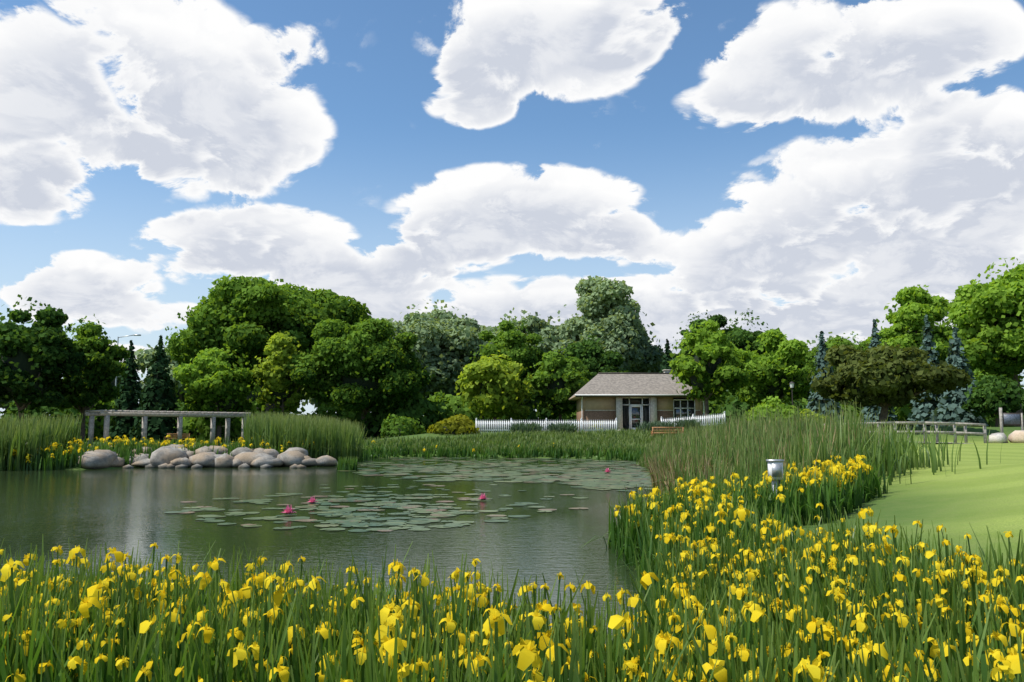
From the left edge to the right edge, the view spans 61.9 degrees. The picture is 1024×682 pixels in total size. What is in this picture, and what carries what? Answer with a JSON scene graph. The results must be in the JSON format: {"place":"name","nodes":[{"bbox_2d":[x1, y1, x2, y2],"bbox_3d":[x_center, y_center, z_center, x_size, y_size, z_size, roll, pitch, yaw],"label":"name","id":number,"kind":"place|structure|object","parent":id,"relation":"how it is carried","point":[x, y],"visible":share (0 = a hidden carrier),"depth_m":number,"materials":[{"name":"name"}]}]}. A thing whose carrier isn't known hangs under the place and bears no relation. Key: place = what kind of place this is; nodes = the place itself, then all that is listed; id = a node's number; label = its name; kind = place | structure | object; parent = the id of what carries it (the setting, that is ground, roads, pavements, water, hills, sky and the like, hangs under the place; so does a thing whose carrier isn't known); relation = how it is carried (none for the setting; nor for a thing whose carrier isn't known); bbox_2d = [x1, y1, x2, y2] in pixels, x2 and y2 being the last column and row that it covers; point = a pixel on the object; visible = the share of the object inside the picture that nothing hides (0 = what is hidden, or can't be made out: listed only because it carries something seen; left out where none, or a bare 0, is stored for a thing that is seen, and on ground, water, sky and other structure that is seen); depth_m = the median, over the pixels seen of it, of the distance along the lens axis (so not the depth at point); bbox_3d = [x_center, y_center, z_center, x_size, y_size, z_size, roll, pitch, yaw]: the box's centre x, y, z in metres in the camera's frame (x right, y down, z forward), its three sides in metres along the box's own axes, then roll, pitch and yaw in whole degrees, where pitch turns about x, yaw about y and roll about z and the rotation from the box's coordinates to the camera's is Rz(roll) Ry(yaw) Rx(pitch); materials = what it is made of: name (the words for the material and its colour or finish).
{"place":"outdoors","nodes":[
{"label":"outdoors","id":0,"kind":"place"},
{"bbox_2d":[0,457,669,644],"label":"pond water","id":1,"kind":"structure","parent":0,"point":[119,508],"depth_m":15.72,"materials":[{"name":"green liquid"}]},
{"bbox_2d":[335,456,357,470],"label":"water tuft","id":2,"kind":"object","parent":1,"relation":"in","point":[346,464],"visible":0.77,"depth_m":36.64,"materials":[{"name":"green plant"}]},
{"bbox_2d":[164,480,587,531],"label":"lily pads","id":3,"kind":"object","parent":1,"relation":"on","point":[386,502],"visible":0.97,"depth_m":17.89,"materials":[{"name":"green plant"}]},
{"bbox_2d":[280,468,609,513],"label":"water lily flowers","id":4,"kind":"object","parent":1,"relation":"on","point":[288,510],"visible":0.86,"depth_m":19.86,"materials":[{"name":"pink plant"}]},
{"bbox_2d":[341,457,650,481],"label":"lily pads","id":5,"kind":"object","parent":1,"relation":"on","point":[569,473],"visible":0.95,"depth_m":36.33,"materials":[{"name":"green plant"}]},
{"bbox_2d":[562,474,652,490],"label":"lily pads","id":6,"kind":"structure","parent":1,"relation":"on","point":[614,483],"depth_m":27.45,"materials":[{"name":"green plant"}]},
{"bbox_2d":[355,438,648,461],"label":"reeds","id":7,"kind":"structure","parent":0,"point":[629,454],"depth_m":54.24,"materials":[{"name":"green plant"}]},
{"bbox_2d":[0,0,1023,417],"label":"sky","id":8,"kind":"structure","parent":0,"point":[801,165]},
{"bbox_2d":[40,426,1023,590],"bbox_3d":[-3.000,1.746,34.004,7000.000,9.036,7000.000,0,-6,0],"label":"lawn","id":9,"kind":"structure","parent":0,"point":[962,496],"depth_m":15.41,"materials":[{"name":"green plant"}]},
{"bbox_2d":[0,398,28,413],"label":"tree","id":10,"kind":"object","parent":9,"relation":"on","point":[8,402],"depth_m":129.90,"materials":[{"name":"green plant"}]},
{"bbox_2d":[0,412,82,470],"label":"reed bed","id":11,"kind":"object","parent":9,"relation":"on","point":[19,435],"visible":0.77,"depth_m":37.50,"materials":[{"name":"green plant"}]},
{"bbox_2d":[0,294,87,423],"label":"tree","id":12,"kind":"object","parent":9,"relation":"on","point":[49,352],"depth_m":64.95,"materials":[{"name":"green plant"}]},
{"bbox_2d":[0,400,99,441],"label":"understory","id":13,"kind":"object","parent":9,"relation":"on","point":[72,414],"depth_m":88.88,"materials":[{"name":"green plant"}]},
{"bbox_2d":[64,397,118,441],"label":"understory","id":14,"kind":"object","parent":9,"relation":"on","point":[101,430],"depth_m":92.37,"materials":[{"name":"green plant"}]},
{"bbox_2d":[53,314,130,440],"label":"tree","id":15,"kind":"object","parent":9,"relation":"on","point":[105,365],"depth_m":70.93,"materials":[{"name":"green plant"}]},
{"bbox_2d":[5,435,200,470],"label":"flag iris","id":16,"kind":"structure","parent":9,"relation":"on","point":[60,461],"depth_m":37.91,"materials":[{"name":"plant"}]},
{"bbox_2d":[15,439,192,459],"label":"yellow flowers","id":17,"kind":"object","parent":9,"relation":"on","point":[103,446],"visible":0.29,"depth_m":39.71,"materials":[{"name":"yellow plant"}]},
{"bbox_2d":[109,340,141,441],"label":"spruce","id":18,"kind":"object","parent":9,"relation":"on","point":[121,402],"depth_m":83.21,"materials":[{"name":"green plant"}]},
{"bbox_2d":[115,334,140,386],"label":"street light","id":19,"kind":"object","parent":9,"relation":"on","point":[117,344],"visible":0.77,"depth_m":112.53,"materials":[{"name":"grey metal"}]},
{"bbox_2d":[111,361,146,399],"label":"tree","id":20,"kind":"object","parent":9,"relation":"on","point":[142,382],"depth_m":157.88,"materials":[{"name":"green plant"}]},
{"bbox_2d":[129,335,184,442],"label":"spruce","id":21,"kind":"object","parent":9,"relation":"on","point":[154,423],"depth_m":81.08,"materials":[{"name":"green plant"}]},
{"bbox_2d":[134,344,186,403],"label":"tree","id":22,"kind":"object","parent":9,"relation":"on","point":[142,355],"depth_m":158.95,"materials":[{"name":"green plant"}]},
{"bbox_2d":[85,410,249,443],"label":"pergola","id":23,"kind":"object","parent":9,"relation":"on","point":[107,414],"visible":0.88,"depth_m":69.42,"materials":[{"name":"grey wood"}]},
{"bbox_2d":[141,400,195,440],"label":"understory","id":24,"kind":"object","parent":9,"relation":"on","point":[178,409],"depth_m":99.68,"materials":[{"name":"green plant"}]},
{"bbox_2d":[165,433,189,441],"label":"bench","id":25,"kind":"object","parent":9,"relation":"on","point":[185,434],"visible":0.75,"depth_m":70.00,"materials":[{"name":"brown wood"}]},
{"bbox_2d":[75,444,337,468],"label":"shore boulders","id":26,"kind":"object","parent":9,"relation":"on","point":[171,456],"depth_m":39.60,"materials":[{"name":"grey stone"}]},
{"bbox_2d":[173,417,255,441],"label":"understory","id":27,"kind":"object","parent":9,"relation":"on","point":[189,424],"depth_m":86.50,"materials":[{"name":"green plant"}]},
{"bbox_2d":[172,344,263,439],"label":"tree","id":28,"kind":"object","parent":9,"relation":"on","point":[198,395],"depth_m":81.88,"materials":[{"name":"green plant"}]},
{"bbox_2d":[116,435,322,465],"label":"yellow flowers","id":29,"kind":"object","parent":9,"relation":"on","point":[229,447],"depth_m":41.76,"materials":[{"name":"plant"}]},
{"bbox_2d":[165,274,371,413],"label":"tree","id":30,"kind":"object","parent":9,"relation":"on","point":[221,305],"depth_m":97.38,"materials":[{"name":"green plant"}]},
{"bbox_2d":[246,386,307,415],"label":"tree","id":31,"kind":"object","parent":9,"relation":"on","point":[258,404],"depth_m":131.84,"materials":[{"name":"green plant"}]},
{"bbox_2d":[250,331,317,414],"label":"tree","id":32,"kind":"object","parent":9,"relation":"on","point":[272,372],"depth_m":84.83,"materials":[{"name":"green plant"}]},
{"bbox_2d":[265,408,305,419],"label":"understory","id":33,"kind":"object","parent":9,"relation":"on","point":[294,413],"visible":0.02,"depth_m":95.27,"materials":[{"name":"green plant"}]},
{"bbox_2d":[241,410,384,461],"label":"reeds","id":34,"kind":"object","parent":9,"relation":"on","point":[337,438],"visible":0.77,"depth_m":43.79,"materials":[{"name":"green plant"}]},
{"bbox_2d":[297,388,336,410],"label":"tree","id":35,"kind":"object","parent":9,"relation":"on","point":[311,402],"depth_m":132.58,"materials":[{"name":"green plant"}]},
{"bbox_2d":[305,401,360,430],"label":"understory","id":36,"kind":"object","parent":9,"relation":"on","point":[326,411],"depth_m":98.45,"materials":[{"name":"green plant"}]},
{"bbox_2d":[287,315,433,439],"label":"tree","id":37,"kind":"object","parent":9,"relation":"on","point":[340,350],"depth_m":84.95,"materials":[{"name":"green plant"}]},
{"bbox_2d":[352,392,449,439],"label":"understory","id":38,"kind":"object","parent":9,"relation":"on","point":[428,407],"depth_m":87.12,"materials":[{"name":"green plant"}]},
{"bbox_2d":[380,414,426,437],"bbox_3d":[-8.394,7.016,65.579,3.620,2.952,3.958,0,-6,0],"label":"shrub","id":39,"kind":"object","parent":9,"relation":"on","point":[408,423],"depth_m":64.77,"materials":[{"name":"green plant"}]},
{"bbox_2d":[374,299,492,412],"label":"tree","id":40,"kind":"object","parent":9,"relation":"on","point":[451,357],"depth_m":122.08,"materials":[{"name":"green plant"}]},
{"bbox_2d":[427,414,479,434],"bbox_3d":[-4.311,6.521,63.140,4.051,2.352,3.967,0,-6,0],"label":"gold shrub","id":41,"kind":"object","parent":9,"relation":"on","point":[454,421],"depth_m":62.09,"materials":[{"name":"yellow plant"}]},
{"bbox_2d":[424,390,509,431],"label":"understory","id":42,"kind":"object","parent":9,"relation":"on","point":[452,403],"depth_m":93.67,"materials":[{"name":"green plant"}]},
{"bbox_2d":[454,350,533,431],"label":"tree","id":43,"kind":"object","parent":9,"relation":"on","point":[499,403],"depth_m":74.33,"materials":[{"name":"green plant"}]},
{"bbox_2d":[466,316,546,431],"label":"tree","id":44,"kind":"object","parent":9,"relation":"on","point":[528,355],"depth_m":95.96,"materials":[{"name":"green plant"}]},
{"bbox_2d":[0,500,1023,681],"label":"flag iris","id":45,"kind":"object","parent":9,"relation":"on","point":[140,650],"depth_m":3.53,"materials":[{"name":"plant"}]},
{"bbox_2d":[4,508,1023,681],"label":"iris flowers","id":46,"kind":"object","parent":9,"relation":"on","point":[1001,614],"visible":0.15,"depth_m":3.55,"materials":[{"name":"yellow plant"}]},
{"bbox_2d":[478,307,559,411],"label":"tree","id":47,"kind":"object","parent":9,"relation":"on","point":[541,326],"depth_m":131.74,"materials":[{"name":"green plant"}]},
{"bbox_2d":[507,421,543,434],"bbox_3d":[1.000,6.296,60.954,2.933,1.196,2.319,0,-6,0],"label":"bush","id":48,"kind":"object","parent":9,"relation":"on","point":[522,427],"depth_m":60.56,"materials":[{"name":"green plant"}]},
{"bbox_2d":[498,405,553,431],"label":"understory","id":49,"kind":"object","parent":9,"relation":"on","point":[532,415],"depth_m":97.29,"materials":[{"name":"green plant"}]},
{"bbox_2d":[476,418,616,433],"bbox_3d":[2.497,6.192,62.151,10.342,1.180,0.339,0,-6,1],"label":"picket fence","id":50,"kind":"object","parent":9,"relation":"on","point":[581,423],"visible":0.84,"depth_m":62.09,"materials":[{"name":"white paint"}]},
{"bbox_2d":[362,423,742,455],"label":"tall meadow grass","id":51,"kind":"structure","parent":9,"relation":"on","point":[623,438],"depth_m":57.68,"materials":[{"name":"green plant"}]},
{"bbox_2d":[535,412,576,429],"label":"understory","id":52,"kind":"object","parent":9,"relation":"on","point":[566,418],"depth_m":95.35,"materials":[{"name":"green plant"}]},
{"bbox_2d":[525,346,589,422],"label":"tree","id":53,"kind":"object","parent":9,"relation":"on","point":[564,367],"depth_m":78.78,"materials":[{"name":"green plant"}]},
{"bbox_2d":[546,421,578,433],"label":"shrub","id":54,"kind":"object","parent":9,"relation":"on","point":[558,427],"depth_m":60.54,"materials":[{"name":"green plant"}]},
{"bbox_2d":[589,421,606,431],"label":"picket fence","id":55,"kind":"object","parent":9,"relation":"on","point":[598,425],"visible":0.29,"depth_m":67.83,"materials":[{"name":"white wood"}]},
{"bbox_2d":[565,334,630,379],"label":"tree","id":56,"kind":"object","parent":9,"relation":"on","point":[592,355],"depth_m":94.47,"materials":[{"name":"green plant"}]},
{"bbox_2d":[542,275,664,372],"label":"tree","id":57,"kind":"object","parent":9,"relation":"on","point":[600,316],"depth_m":126.51,"materials":[{"name":"green plant"}]},
{"bbox_2d":[569,370,703,431],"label":"pavilion building","id":58,"kind":"structure","parent":9,"relation":"on","point":[627,400],"depth_m":69.89,"materials":[{"name":"brick"}]},
{"bbox_2d":[633,420,674,430],"bbox_3d":[10.277,6.212,60.899,3.498,1.230,2.330,0,-6,0],"label":"bush","id":59,"kind":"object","parent":9,"relation":"on","point":[660,423],"depth_m":60.62,"materials":[{"name":"green plant"}]},
{"bbox_2d":[659,339,673,372],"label":"spruce","id":60,"kind":"object","parent":9,"relation":"on","point":[666,357],"depth_m":100.11,"materials":[{"name":"green plant"}]},
{"bbox_2d":[651,427,683,435],"bbox_3d":[10.600,6.324,58.258,2.200,0.900,0.500,0,-6,-3],"label":"garden bench","id":61,"kind":"object","parent":9,"relation":"on","point":[652,431],"visible":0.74,"depth_m":58.05,"materials":[{"name":"brown wood"}]},
{"bbox_2d":[673,418,701,429],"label":"bush","id":62,"kind":"object","parent":9,"relation":"on","point":[682,423],"depth_m":60.54,"materials":[{"name":"green plant"}]},
{"bbox_2d":[644,451,732,497],"bbox_3d":[4.750,3.745,24.281,2.062,1.287,7.907,-1,-6,6],"label":"dry reed bed","id":63,"kind":"object","parent":9,"relation":"on","point":[655,469],"visible":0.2,"depth_m":22.46,"materials":[{"name":"green plant"}]},
{"bbox_2d":[660,411,725,426],"bbox_3d":[13.255,5.917,62.381,4.847,1.564,0.134,1,-6,-5],"label":"picket fence","id":64,"kind":"object","parent":9,"relation":"on","point":[708,417],"visible":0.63,"depth_m":62.41,"materials":[{"name":"white paint"}]},
{"bbox_2d":[671,310,727,360],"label":"tree","id":65,"kind":"object","parent":9,"relation":"on","point":[721,320],"depth_m":106.27,"materials":[{"name":"green plant"}]},
{"bbox_2d":[667,318,750,423],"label":"tree","id":66,"kind":"object","parent":9,"relation":"on","point":[706,343],"depth_m":65.42,"materials":[{"name":"green plant"}]},
{"bbox_2d":[581,465,847,589],"bbox_3d":[3.131,2.551,12.952,3.628,1.335,9.128,-3,-7,23],"label":"flag iris","id":67,"kind":"object","parent":9,"relation":"on","point":[624,535],"depth_m":11.72,"materials":[{"name":"green plant"}]},
{"bbox_2d":[702,392,731,424],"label":"understory","id":68,"kind":"object","parent":9,"relation":"on","point":[716,403],"depth_m":96.48,"materials":[{"name":"green plant"}]},
{"bbox_2d":[617,475,819,541],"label":"yellow irises","id":69,"kind":"object","parent":9,"relation":"on","point":[727,498],"visible":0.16,"depth_m":11.87,"materials":[{"name":"plant"}]},
{"bbox_2d":[721,310,767,393],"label":"tree","id":70,"kind":"object","parent":9,"relation":"on","point":[740,334],"depth_m":104.75,"materials":[{"name":"green plant"}]},
{"bbox_2d":[711,390,808,425],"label":"understory","id":71,"kind":"object","parent":9,"relation":"on","point":[736,403],"depth_m":88.12,"materials":[{"name":"green plant"}]},
{"bbox_2d":[636,398,899,494],"bbox_3d":[8.057,3.618,30.483,7.204,2.836,27.692,-1,-6,8],"label":"reed bed","id":72,"kind":"object","parent":9,"relation":"on","point":[800,457],"visible":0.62,"depth_m":22.05,"materials":[{"name":"green plant"}]},
{"bbox_2d":[740,395,805,425],"bbox_3d":[19.045,5.832,61.734,4.857,3.787,4.682,0,-6,0],"label":"shrub","id":73,"kind":"object","parent":9,"relation":"on","point":[759,407],"depth_m":60.76,"materials":[{"name":"green plant"}]},
{"bbox_2d":[766,459,783,494],"bbox_3d":[4.550,2.628,14.703,0.260,1.160,0.195,0,-6,0],"label":"garden lamp","id":74,"kind":"object","parent":9,"relation":"on","point":[775,467],"visible":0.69,"depth_m":14.66,"materials":[{"name":"grey metal"}]},
{"bbox_2d":[733,327,817,406],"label":"tree","id":75,"kind":"object","parent":9,"relation":"on","point":[780,358],"depth_m":74.06,"materials":[{"name":"green plant"}]},
{"bbox_2d":[789,382,793,404],"bbox_3d":[21.000,4.761,63.852,0.388,3.460,0.388,-4,-7,34],"label":"garden lamp","id":76,"kind":"object","parent":9,"relation":"on","point":[791,385],"visible":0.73,"depth_m":63.89,"materials":[{"name":"grey metal"}]},
{"bbox_2d":[797,409,835,424],"bbox_3d":[21.154,6.029,59.664,3.261,2.624,3.392,0,-6,0],"label":"shrub","id":77,"kind":"object","parent":9,"relation":"on","point":[803,410],"depth_m":59.35,"materials":[{"name":"green plant"}]},
{"bbox_2d":[795,340,838,403],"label":"tree","id":78,"kind":"object","parent":9,"relation":"on","point":[810,357],"depth_m":98.40,"materials":[{"name":"green plant"}]},
{"bbox_2d":[806,331,843,421],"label":"blue spruce","id":79,"kind":"object","parent":9,"relation":"on","point":[821,353],"depth_m":81.66,"materials":[{"name":"teal plant"}]},
{"bbox_2d":[799,398,861,425],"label":"understory","id":80,"kind":"object","parent":9,"relation":"on","point":[842,405],"visible":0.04,"depth_m":94.38,"materials":[{"name":"green plant"}]},
{"bbox_2d":[771,454,894,524],"bbox_3d":[6.178,2.883,16.993,2.244,1.215,6.828,-5,-8,37],"label":"flag iris","id":81,"kind":"object","parent":9,"relation":"on","point":[861,491],"depth_m":15.84,"materials":[{"name":"plant"}]},
{"bbox_2d":[803,462,866,523],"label":"yellow irises","id":82,"kind":"object","parent":9,"relation":"on","point":[846,479],"visible":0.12,"depth_m":15.87,"materials":[{"name":"yellow plant"}]},
{"bbox_2d":[812,332,858,349],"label":"tree","id":83,"kind":"object","parent":9,"relation":"on","point":[814,341],"visible":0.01,"depth_m":147.03,"materials":[{"name":"green plant"}]},
{"bbox_2d":[815,331,870,402],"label":"tree","id":84,"kind":"object","parent":9,"relation":"on","point":[837,340],"depth_m":108.66,"materials":[{"name":"green plant"}]},
{"bbox_2d":[840,400,898,426],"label":"understory","id":85,"kind":"object","parent":9,"relation":"on","point":[859,409],"visible":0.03,"depth_m":99.14,"materials":[{"name":"green plant"}]},
{"bbox_2d":[861,319,897,425],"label":"blue spruce","id":86,"kind":"object","parent":9,"relation":"on","point":[873,340],"depth_m":87.48,"materials":[{"name":"teal plant"}]},
{"bbox_2d":[806,342,972,427],"bbox_3d":[26.674,3.384,62.060,10.511,6.596,10.089,0,-6,0],"label":"crab tree","id":87,"kind":"object","parent":9,"relation":"on","point":[871,376],"depth_m":59.90,"materials":[{"name":"green plant"}]},
{"bbox_2d":[793,418,1003,484],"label":"reeds","id":88,"kind":"object","parent":9,"relation":"on","point":[901,445],"visible":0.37,"depth_m":21.08,"materials":[{"name":"green plant"}]},
{"bbox_2d":[865,284,952,364],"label":"tree","id":89,"kind":"object","parent":9,"relation":"on","point":[910,314],"depth_m":113.59,"materials":[{"name":"green plant"}]},
{"bbox_2d":[861,422,986,443],"bbox_3d":[21.800,5.300,47.691,8.320,1.569,2.152,0,-6,0],"label":"timber footbridge","id":90,"kind":"object","parent":9,"relation":"on","point":[955,424],"visible":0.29,"depth_m":46.69,"materials":[{"name":"grey wood"}]},
{"bbox_2d":[907,315,944,425],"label":"blue spruce","id":91,"kind":"object","parent":9,"relation":"on","point":[918,415],"depth_m":73.63,"materials":[{"name":"teal plant"}]},
{"bbox_2d":[890,395,999,426],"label":"understory","id":92,"kind":"object","parent":9,"relation":"on","point":[904,411],"depth_m":88.83,"materials":[{"name":"green plant"}]},
{"bbox_2d":[933,326,988,426],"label":"blue spruce","id":93,"kind":"object","parent":9,"relation":"on","point":[946,408],"depth_m":69.39,"materials":[{"name":"teal plant"}]},
{"bbox_2d":[939,257,1023,426],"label":"tree","id":94,"kind":"object","parent":9,"relation":"on","point":[1000,345],"depth_m":80.12,"materials":[{"name":"green plant"}]},
{"bbox_2d":[961,374,1023,426],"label":"tree","id":95,"kind":"object","parent":9,"relation":"on","point":[988,399],"depth_m":65.14,"materials":[{"name":"green plant"}]},
{"bbox_2d":[969,369,1023,387],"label":"tree","id":96,"kind":"object","parent":9,"relation":"on","point":[978,373],"depth_m":153.34,"materials":[{"name":"green plant"}]},
{"bbox_2d":[987,430,1023,442],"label":"boulders","id":97,"kind":"object","parent":9,"relation":"on","point":[1016,436],"visible":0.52,"depth_m":46.16,"materials":[{"name":"beige stone"}]},
{"bbox_2d":[989,379,1023,426],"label":"understory","id":98,"kind":"object","parent":9,"relation":"on","point":[1020,385],"depth_m":92.49,"materials":[{"name":"green plant"}]},
{"bbox_2d":[999,408,1023,432],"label":"info sign","id":99,"kind":"object","parent":9,"relation":"on","point":[1010,419],"visible":0.84,"depth_m":47.75,"materials":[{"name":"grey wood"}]}
]}

